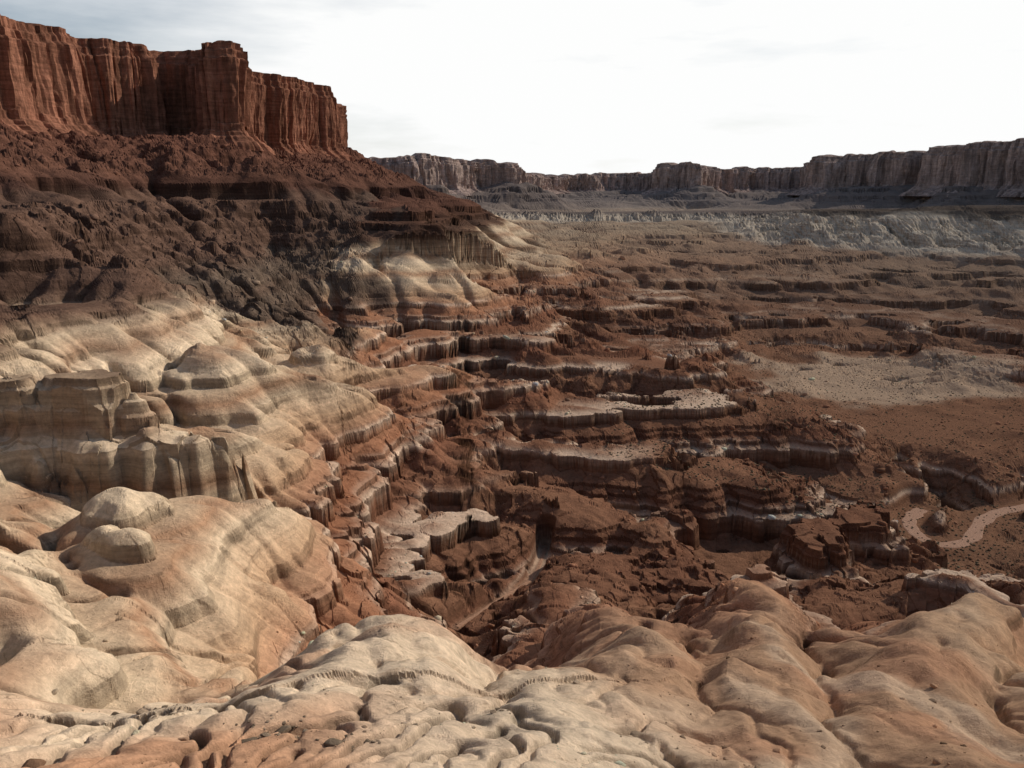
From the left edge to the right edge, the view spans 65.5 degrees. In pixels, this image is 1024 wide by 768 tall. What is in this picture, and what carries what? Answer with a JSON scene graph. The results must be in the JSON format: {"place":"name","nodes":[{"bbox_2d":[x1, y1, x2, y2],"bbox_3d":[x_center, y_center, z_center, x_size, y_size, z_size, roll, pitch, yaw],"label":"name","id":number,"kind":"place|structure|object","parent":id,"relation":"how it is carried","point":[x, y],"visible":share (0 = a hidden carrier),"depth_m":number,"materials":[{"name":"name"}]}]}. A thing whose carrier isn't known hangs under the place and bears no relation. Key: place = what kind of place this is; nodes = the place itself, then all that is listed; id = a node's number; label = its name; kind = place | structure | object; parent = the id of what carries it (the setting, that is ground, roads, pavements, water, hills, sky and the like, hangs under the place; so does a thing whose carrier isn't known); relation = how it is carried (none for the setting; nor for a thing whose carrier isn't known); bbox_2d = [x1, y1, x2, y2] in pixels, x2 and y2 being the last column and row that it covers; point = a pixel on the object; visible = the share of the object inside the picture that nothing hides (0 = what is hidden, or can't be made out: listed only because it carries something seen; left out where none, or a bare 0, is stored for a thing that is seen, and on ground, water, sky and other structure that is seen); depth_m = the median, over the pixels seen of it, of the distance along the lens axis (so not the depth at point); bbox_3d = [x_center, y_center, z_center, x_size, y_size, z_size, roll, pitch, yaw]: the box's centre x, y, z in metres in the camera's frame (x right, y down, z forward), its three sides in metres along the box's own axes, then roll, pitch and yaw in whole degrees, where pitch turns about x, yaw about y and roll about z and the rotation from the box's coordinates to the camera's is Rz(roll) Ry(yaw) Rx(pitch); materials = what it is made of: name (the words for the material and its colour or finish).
{"place":"outdoors","nodes":[
{"label":"outdoors","id":0,"kind":"place"},
{"bbox_2d":[0,123,1023,767],"bbox_3d":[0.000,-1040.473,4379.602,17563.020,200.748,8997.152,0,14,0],"label":"canyon terrain","id":1,"kind":"structure","parent":0,"point":[170,457],"depth_m":217.06,"materials":[{"name":"brown stone"}]},
{"bbox_2d":[0,14,354,160],"bbox_3d":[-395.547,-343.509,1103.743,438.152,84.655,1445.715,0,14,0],"label":"sandstone mesa","id":2,"kind":"structure","parent":1,"relation":"on","point":[58,79],"depth_m":618.39,"materials":[{"name":"brown stone"}]},
{"bbox_2d":[99,702,511,752],"bbox_3d":[-19.386,23.247,52.502,36.876,17.687,14.761,6,15,22],"label":"rock outcrop","id":3,"kind":"object","parent":1,"relation":"on","point":[329,742],"visible":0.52,"depth_m":43.42,"materials":[{"name":"beige stone"}]},
{"bbox_2d":[456,547,546,626],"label":"dry wash","id":4,"kind":"object","parent":1,"relation":"on","point":[531,578],"visible":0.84,"depth_m":190.42},
{"bbox_2d":[365,138,1023,196],"bbox_3d":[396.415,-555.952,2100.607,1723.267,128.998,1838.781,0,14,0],"label":"distant mesa","id":5,"kind":"structure","parent":1,"relation":"on","point":[986,165],"depth_m":1974.22,"materials":[{"name":"stone"}]},
{"bbox_2d":[605,301,1023,579],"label":"desert scrub","id":6,"kind":"object","parent":1,"relation":"on","point":[821,507],"visible":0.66,"depth_m":303.92,"materials":[{"name":"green plant"}]},
{"bbox_2d":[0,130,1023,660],"bbox_3d":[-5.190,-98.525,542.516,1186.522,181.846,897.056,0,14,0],"label":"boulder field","id":7,"kind":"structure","parent":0,"point":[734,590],"depth_m":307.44,"materials":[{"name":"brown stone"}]},
{"bbox_2d":[0,0,1023,174],"label":"sky","id":8,"kind":"structure","parent":0,"point":[555,87],"materials":[{"name":"white"}]},
{"bbox_2d":[902,504,1023,547],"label":"dry riverbed","id":9,"kind":"structure","parent":0,"point":[973,532],"depth_m":269.69,"materials":[{"name":"beige sand"}]}
]}

